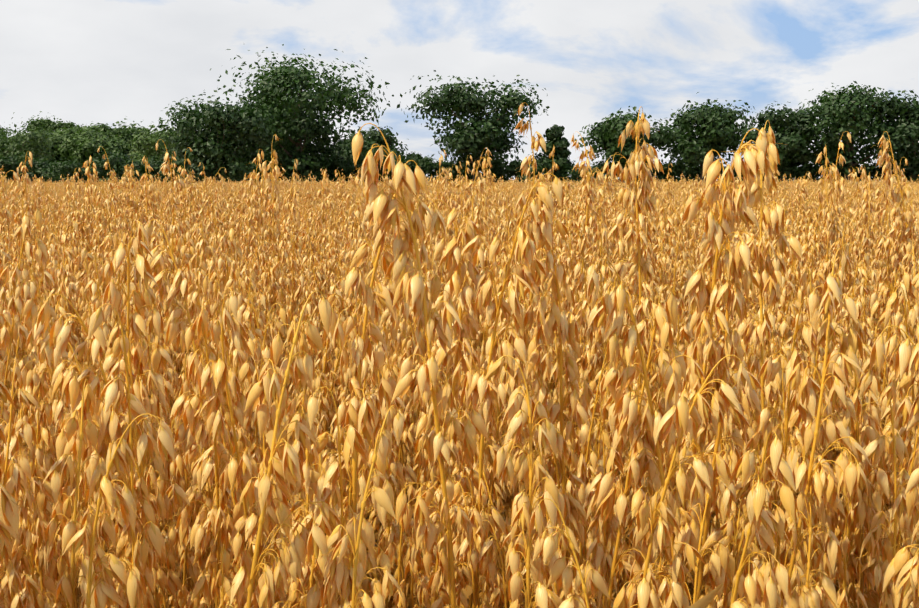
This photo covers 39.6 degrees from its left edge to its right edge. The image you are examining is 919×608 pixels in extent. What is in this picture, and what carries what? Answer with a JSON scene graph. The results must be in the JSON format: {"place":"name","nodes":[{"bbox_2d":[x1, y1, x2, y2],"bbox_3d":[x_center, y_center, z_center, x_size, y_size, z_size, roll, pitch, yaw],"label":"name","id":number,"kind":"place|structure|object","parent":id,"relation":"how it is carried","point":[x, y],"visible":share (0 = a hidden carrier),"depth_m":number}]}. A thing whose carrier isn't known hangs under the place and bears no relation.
{"place":"outdoors","nodes":[
{"label":"outdoors","id":0,"kind":"place"},
{"bbox_2d":[6,145,431,181],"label":"hill","id":1,"kind":"structure","parent":0,"point":[107,165],"depth_m":371.98},
{"bbox_2d":[4,130,54,156],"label":"tree","id":2,"kind":"object","parent":1,"relation":"on","point":[18,138],"visible":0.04,"depth_m":358.03},
{"bbox_2d":[24,111,57,132],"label":"tree","id":3,"kind":"object","parent":1,"relation":"on","point":[34,124],"visible":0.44,"depth_m":403.96},
{"bbox_2d":[19,130,72,161],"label":"tree","id":4,"kind":"object","parent":1,"relation":"on","point":[56,155],"visible":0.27,"depth_m":354.65},
{"bbox_2d":[45,116,79,132],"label":"tree","id":5,"kind":"object","parent":1,"relation":"on","point":[59,125],"visible":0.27,"depth_m":403.92},
{"bbox_2d":[45,136,94,163],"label":"tree","id":6,"kind":"object","parent":1,"relation":"on","point":[63,149],"visible":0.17,"depth_m":352.09},
{"bbox_2d":[48,124,94,132],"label":"tree","id":7,"kind":"object","parent":1,"relation":"on","point":[77,129],"visible":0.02,"depth_m":380.08},
{"bbox_2d":[48,121,109,140],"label":"tree","id":8,"kind":"object","parent":1,"relation":"on","point":[70,131],"visible":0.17,"depth_m":359.69},
{"bbox_2d":[51,126,121,158],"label":"tree","id":9,"kind":"object","parent":1,"relation":"on","point":[88,134],"visible":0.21,"depth_m":356.73},
{"bbox_2d":[56,127,122,169],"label":"tree","id":10,"kind":"object","parent":1,"relation":"on","point":[84,146],"visible":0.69,"depth_m":347.14},
{"bbox_2d":[69,129,125,160],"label":"tree","id":11,"kind":"object","parent":1,"relation":"on","point":[121,144],"visible":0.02,"depth_m":357.60},
{"bbox_2d":[80,116,144,156],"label":"tree","id":12,"kind":"object","parent":1,"relation":"on","point":[126,132],"visible":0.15,"depth_m":372.66},
{"bbox_2d":[108,134,131,154],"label":"tree","id":13,"kind":"object","parent":1,"relation":"on","point":[124,143],"visible":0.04,"depth_m":369.49},
{"bbox_2d":[112,121,150,154],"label":"tree","id":14,"kind":"object","parent":1,"relation":"on","point":[134,134],"visible":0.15,"depth_m":384.23},
{"bbox_2d":[128,149,154,162],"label":"tree","id":15,"kind":"object","parent":1,"relation":"on","point":[133,155],"visible":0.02,"depth_m":349.03},
{"bbox_2d":[0,0,918,181],"label":"sky","id":16,"kind":"structure","parent":0,"point":[80,62]},
{"bbox_2d":[107,485,864,603],"bbox_3d":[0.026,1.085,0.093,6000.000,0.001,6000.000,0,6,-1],"label":"ground","id":17,"kind":"structure","parent":0,"point":[504,518],"depth_m":3.82},
{"bbox_2d":[0,170,18,269],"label":"oat plant","id":18,"kind":"object","parent":17,"relation":"on","point":[4,257],"visible":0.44,"depth_m":1.98},
{"bbox_2d":[0,150,34,182],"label":"hedge bush","id":19,"kind":"object","parent":17,"relation":"on","point":[7,163],"visible":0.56,"depth_m":144.69},
{"bbox_2d":[10,151,42,248],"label":"oat plant","id":20,"kind":"object","parent":17,"relation":"on","point":[25,177],"visible":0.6,"depth_m":3.18},
{"bbox_2d":[0,112,59,179],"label":"tree","id":21,"kind":"object","parent":17,"relation":"on","point":[36,142],"visible":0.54,"depth_m":205.40},
{"bbox_2d":[16,154,54,181],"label":"hedge bush","id":22,"kind":"object","parent":17,"relation":"on","point":[44,162],"visible":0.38,"depth_m":149.18},
{"bbox_2d":[29,158,83,182],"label":"hedge bush","id":23,"kind":"object","parent":17,"relation":"on","point":[64,168],"visible":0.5,"depth_m":147.47},
{"bbox_2d":[61,168,80,212],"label":"oat plant","id":24,"kind":"object","parent":17,"relation":"on","point":[73,178],"visible":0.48,"depth_m":5.95},
{"bbox_2d":[72,163,109,182],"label":"hedge bush","id":25,"kind":"object","parent":17,"relation":"on","point":[101,175],"visible":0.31,"depth_m":149.73},
{"bbox_2d":[22,294,190,607],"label":"oat plant","id":26,"kind":"object","parent":17,"relation":"on","point":[109,426],"visible":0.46,"depth_m":0.77},
{"bbox_2d":[97,146,118,224],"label":"oat plant","id":27,"kind":"object","parent":17,"relation":"on","point":[110,186],"visible":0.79,"depth_m":4.46},
{"bbox_2d":[87,147,134,181],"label":"hedge bush","id":28,"kind":"object","parent":17,"relation":"on","point":[116,160],"visible":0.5,"depth_m":149.86},
{"bbox_2d":[62,414,174,607],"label":"oat plant","id":29,"kind":"object","parent":17,"relation":"on","point":[132,582],"visible":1,"depth_m":0.69},
{"bbox_2d":[93,221,181,607],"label":"oat plant","id":30,"kind":"object","parent":17,"relation":"on","point":[147,396],"visible":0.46,"depth_m":0.94},
{"bbox_2d":[117,158,160,181],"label":"hedge bush","id":31,"kind":"object","parent":17,"relation":"on","point":[139,167],"visible":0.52,"depth_m":149.19},
{"bbox_2d":[125,120,197,180],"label":"tree","id":32,"kind":"object","parent":17,"relation":"on","point":[148,146],"visible":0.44,"depth_m":204.38},
{"bbox_2d":[143,153,193,182],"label":"hedge bush","id":33,"kind":"object","parent":17,"relation":"on","point":[171,159],"visible":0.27,"depth_m":149.35},
{"bbox_2d":[156,140,189,378],"bbox_3d":[-0.602,0.302,2.628,0.283,1.273,0.323,0,6,-1],"label":"oat plant","id":34,"kind":"object","parent":17,"relation":"on","point":[178,228],"visible":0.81,"depth_m":2.59},
{"bbox_2d":[132,219,238,576],"bbox_3d":[-0.148,0.506,1.097,0.454,1.160,0.336,0,6,-1],"label":"oat plant","id":35,"kind":"object","parent":17,"relation":"on","point":[175,326],"visible":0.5,"depth_m":0.99},
{"bbox_2d":[178,165,212,182],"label":"hedge bush","id":36,"kind":"object","parent":17,"relation":"on","point":[187,170],"visible":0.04,"depth_m":146.62},
{"bbox_2d":[203,168,226,229],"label":"oat plant","id":37,"kind":"object","parent":17,"relation":"on","point":[215,190],"visible":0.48,"depth_m":4.97},
{"bbox_2d":[150,88,284,181],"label":"dark tree","id":38,"kind":"object","parent":17,"relation":"on","point":[209,125],"visible":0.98,"depth_m":136.15},
{"bbox_2d":[190,288,279,607],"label":"oat plant","id":39,"kind":"object","parent":17,"relation":"on","point":[244,471],"visible":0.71,"depth_m":0.86},
{"bbox_2d":[236,160,280,183],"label":"hedge bush","id":40,"kind":"object","parent":17,"relation":"on","point":[258,170],"visible":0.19,"depth_m":146.08},
{"bbox_2d":[224,94,296,175],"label":"dark tree","id":41,"kind":"object","parent":17,"relation":"on","point":[253,147],"visible":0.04,"depth_m":155.38},
{"bbox_2d":[263,151,280,286],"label":"oat plant","id":42,"kind":"object","parent":17,"relation":"on","point":[273,161],"visible":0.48,"depth_m":3.56},
{"bbox_2d":[267,154,295,181],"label":"hedge bush","id":43,"kind":"object","parent":17,"relation":"on","point":[288,175],"visible":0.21,"depth_m":150.55},
{"bbox_2d":[214,291,350,607],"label":"oat plant","id":44,"kind":"object","parent":17,"relation":"on","point":[274,512],"visible":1,"depth_m":0.70},
{"bbox_2d":[278,151,327,182],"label":"hedge bush","id":45,"kind":"object","parent":17,"relation":"on","point":[308,169],"visible":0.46,"depth_m":147.81},
{"bbox_2d":[210,44,402,174],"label":"tall tree","id":46,"kind":"object","parent":17,"relation":"on","point":[283,84],"visible":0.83,"depth_m":146.18},
{"bbox_2d":[320,168,332,211],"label":"oat plant","id":47,"kind":"object","parent":17,"relation":"on","point":[325,183],"visible":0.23,"depth_m":6.97},
{"bbox_2d":[309,146,354,181],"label":"hedge bush","id":48,"kind":"object","parent":17,"relation":"on","point":[339,164],"visible":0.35,"depth_m":149.87},
{"bbox_2d":[336,163,365,182],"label":"hedge bush","id":49,"kind":"object","parent":17,"relation":"on","point":[357,167],"visible":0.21,"depth_m":150.56},
{"bbox_2d":[310,405,411,607],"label":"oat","id":50,"kind":"object","parent":17,"relation":"on","point":[359,536],"visible":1,"depth_m":0.68},
{"bbox_2d":[266,430,324,482],"bbox_3d":[-0.103,0.098,0.808,0.043,0.029,0.045,0,6,-1],"label":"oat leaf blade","id":51,"kind":"object","parent":50,"relation":"attached to","point":[314,476],"visible":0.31,"depth_m":0.82},
{"bbox_2d":[325,126,407,169],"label":"tree","id":52,"kind":"object","parent":17,"relation":"on","point":[372,137],"visible":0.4,"depth_m":162.10},
{"bbox_2d":[308,160,433,568],"bbox_3d":[-0.088,0.507,0.890,0.347,1.208,0.155,0,6,-1],"label":"oat plant","id":53,"kind":"object","parent":17,"relation":"on","point":[354,413],"visible":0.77,"depth_m":0.82},
{"bbox_2d":[361,145,405,182],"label":"hedge bush","id":54,"kind":"object","parent":17,"relation":"on","point":[396,151],"visible":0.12,"depth_m":146.00},
{"bbox_2d":[336,123,488,607],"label":"oat plant","id":55,"kind":"object","parent":17,"relation":"on","point":[381,210],"visible":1,"depth_m":0.80},
{"bbox_2d":[402,152,438,182],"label":"hedge bush","id":56,"kind":"object","parent":17,"relation":"on","point":[425,163],"visible":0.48,"depth_m":149.71},
{"bbox_2d":[425,159,459,182],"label":"hedge bush","id":57,"kind":"object","parent":17,"relation":"on","point":[447,166],"visible":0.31,"depth_m":150.04},
{"bbox_2d":[412,199,509,607],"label":"oat plant","id":58,"kind":"object","parent":17,"relation":"on","point":[451,259],"visible":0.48,"depth_m":0.98},
{"bbox_2d":[448,156,487,181],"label":"hedge bush","id":59,"kind":"object","parent":17,"relation":"on","point":[469,175],"visible":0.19,"depth_m":150.48},
{"bbox_2d":[401,70,549,182],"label":"tree","id":60,"kind":"object","parent":17,"relation":"on","point":[465,140],"visible":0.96,"depth_m":146.50},
{"bbox_2d":[462,147,494,256],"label":"oat plant","id":61,"kind":"object","parent":17,"relation":"on","point":[473,202],"visible":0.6,"depth_m":3.00},
{"bbox_2d":[479,160,512,182],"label":"hedge bush","id":62,"kind":"object","parent":17,"relation":"on","point":[497,175],"visible":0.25,"depth_m":149.38},
{"bbox_2d":[440,173,563,607],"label":"oat plant","id":63,"kind":"object","parent":17,"relation":"on","point":[474,389],"visible":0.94,"depth_m":0.93},
{"bbox_2d":[496,159,544,182],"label":"hedge bush","id":64,"kind":"object","parent":17,"relation":"on","point":[511,169],"visible":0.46,"depth_m":146.38},
{"bbox_2d":[482,355,569,607],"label":"oat plant","id":65,"kind":"object","parent":17,"relation":"on","point":[527,467],"visible":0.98,"depth_m":0.71},
{"bbox_2d":[502,102,551,562],"bbox_3d":[0.047,0.360,1.870,0.193,1.307,0.212,0,6,-1],"label":"oat plant","id":66,"kind":"object","parent":17,"relation":"on","point":[540,141],"visible":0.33,"depth_m":1.90},
{"bbox_2d":[544,146,558,253],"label":"oat plant","id":67,"kind":"object","parent":17,"relation":"on","point":[555,166],"visible":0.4,"depth_m":3.99},
{"bbox_2d":[528,152,575,181],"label":"hedge bush","id":68,"kind":"object","parent":17,"relation":"on","point":[543,160],"visible":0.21,"depth_m":148.83},
{"bbox_2d":[503,132,606,515],"bbox_3d":[0.137,0.318,2.436,0.280,1.284,0.402,0,6,-1],"label":"oat plant","id":69,"kind":"object","parent":17,"relation":"on","point":[584,245],"visible":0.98,"depth_m":2.39},
{"bbox_2d":[540,124,570,181],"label":"narrow tree","id":70,"kind":"object","parent":17,"relation":"on","point":[553,135],"visible":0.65,"depth_m":148.15},
{"bbox_2d":[509,189,604,563],"bbox_3d":[0.102,0.504,1.050,0.321,1.192,0.372,0,6,-1],"label":"oat plant","id":71,"kind":"object","parent":17,"relation":"on","point":[545,327],"visible":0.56,"depth_m":0.96},
{"bbox_2d":[560,164,605,181],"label":"hedge bush","id":72,"kind":"object","parent":17,"relation":"on","point":[575,176],"visible":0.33,"depth_m":147.00},
{"bbox_2d":[531,107,665,607],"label":"oat plant","id":73,"kind":"object","parent":17,"relation":"on","point":[638,157],"visible":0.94,"depth_m":1.43},
{"bbox_2d":[590,159,620,181],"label":"hedge bush","id":74,"kind":"object","parent":17,"relation":"on","point":[601,164],"visible":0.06,"depth_m":149.79},
{"bbox_2d":[612,151,636,257],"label":"oat plant","id":75,"kind":"object","parent":17,"relation":"on","point":[630,218],"visible":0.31,"depth_m":3.45},
{"bbox_2d":[575,106,680,182],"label":"tree","id":76,"kind":"object","parent":17,"relation":"on","point":[607,133],"visible":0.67,"depth_m":147.24},
{"bbox_2d":[620,162,657,181],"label":"hedge bush","id":77,"kind":"object","parent":17,"relation":"on","point":[652,173],"visible":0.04,"depth_m":149.77},
{"bbox_2d":[587,258,711,607],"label":"oat plant","id":78,"kind":"object","parent":17,"relation":"on","point":[611,309],"visible":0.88,"depth_m":0.77},
{"bbox_2d":[662,163,677,217],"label":"oat plant","id":79,"kind":"object","parent":17,"relation":"on","point":[667,192],"visible":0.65,"depth_m":6.02},
{"bbox_2d":[652,161,701,181],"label":"hedge bush","id":80,"kind":"object","parent":17,"relation":"on","point":[675,169],"visible":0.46,"depth_m":148.25},
{"bbox_2d":[613,355,754,607],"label":"oat plant","id":81,"kind":"object","parent":17,"relation":"on","point":[660,508],"visible":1,"depth_m":0.71},
{"bbox_2d":[677,165,700,183],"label":"hedge bush","id":82,"kind":"object","parent":17,"relation":"on","point":[698,174],"visible":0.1,"depth_m":151.49},
{"bbox_2d":[688,583,723,607],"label":"leaf","id":83,"kind":"object","parent":17,"relation":"on","point":[704,601],"visible":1,"depth_m":0.69},
{"bbox_2d":[661,92,757,181],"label":"tree","id":84,"kind":"object","parent":17,"relation":"on","point":[716,128],"visible":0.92,"depth_m":147.47},
{"bbox_2d":[661,128,778,576],"bbox_3d":[0.099,0.498,0.840,0.220,1.221,0.216,0,6,-1],"label":"oat plant","id":85,"kind":"object","parent":17,"relation":"on","point":[732,201],"visible":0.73,"depth_m":0.85},
{"bbox_2d":[705,165,743,182],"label":"hedge bush","id":86,"kind":"object","parent":17,"relation":"on","point":[734,172],"visible":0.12,"depth_m":149.40},
{"bbox_2d":[628,150,853,607],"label":"oat plant","id":87,"kind":"object","parent":17,"relation":"on","point":[731,292],"visible":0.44,"depth_m":0.86},
{"bbox_2d":[685,120,809,555],"bbox_3d":[0.233,0.466,1.140,0.161,1.251,0.458,0,6,-1],"label":"oat plant","id":88,"kind":"object","parent":17,"relation":"on","point":[757,333],"visible":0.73,"depth_m":1.09},
{"bbox_2d":[765,168,780,236],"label":"oat plant","id":89,"kind":"object","parent":17,"relation":"on","point":[774,191],"visible":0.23,"depth_m":4.20},
{"bbox_2d":[736,101,826,180],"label":"tree","id":90,"kind":"object","parent":17,"relation":"on","point":[791,132],"visible":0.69,"depth_m":147.44},
{"bbox_2d":[773,159,813,182],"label":"hedge bush","id":91,"kind":"object","parent":17,"relation":"on","point":[797,170],"visible":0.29,"depth_m":149.12},
{"bbox_2d":[793,163,829,181],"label":"hedge bush","id":92,"kind":"object","parent":17,"relation":"on","point":[815,174],"visible":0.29,"depth_m":150.95},
{"bbox_2d":[760,247,870,607],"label":"oat plant","id":93,"kind":"object","parent":17,"relation":"on","point":[847,476],"visible":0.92,"depth_m":0.79},
{"bbox_2d":[815,145,840,277],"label":"oat plant","id":94,"kind":"object","parent":17,"relation":"on","point":[836,208],"visible":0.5,"depth_m":2.80},
{"bbox_2d":[815,153,859,180],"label":"hedge bush","id":95,"kind":"object","parent":17,"relation":"on","point":[843,174],"visible":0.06,"depth_m":151.76},
{"bbox_2d":[848,167,863,227],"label":"oat plant","id":96,"kind":"object","parent":17,"relation":"on","point":[856,180],"visible":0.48,"depth_m":5.03},
{"bbox_2d":[798,81,918,181],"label":"tree","id":97,"kind":"object","parent":17,"relation":"on","point":[838,118],"visible":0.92,"depth_m":146.66},
{"bbox_2d":[854,164,883,181],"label":"hedge bush","id":98,"kind":"object","parent":17,"relation":"on","point":[873,174],"visible":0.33,"depth_m":151.31},
{"bbox_2d":[860,325,918,607],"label":"oat plant","id":99,"kind":"object","parent":17,"relation":"on","point":[901,564],"visible":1,"depth_m":0.70},
{"bbox_2d":[866,90,918,182],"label":"tree","id":100,"kind":"object","parent":17,"relation":"on","point":[910,116],"visible":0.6,"depth_m":147.91},
{"bbox_2d":[872,131,918,439],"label":"oat plant","id":101,"kind":"object","parent":17,"relation":"on","point":[900,224],"visible":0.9,"depth_m":2.21},
{"bbox_2d":[877,158,918,182],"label":"hedge bush","id":102,"kind":"object","parent":17,"relation":"on","point":[907,173],"visible":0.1,"depth_m":149.95},
{"bbox_2d":[903,159,918,182],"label":"hedge bush","id":103,"kind":"object","parent":17,"relation":"on","point":[912,178],"visible":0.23,"depth_m":149.93}
]}

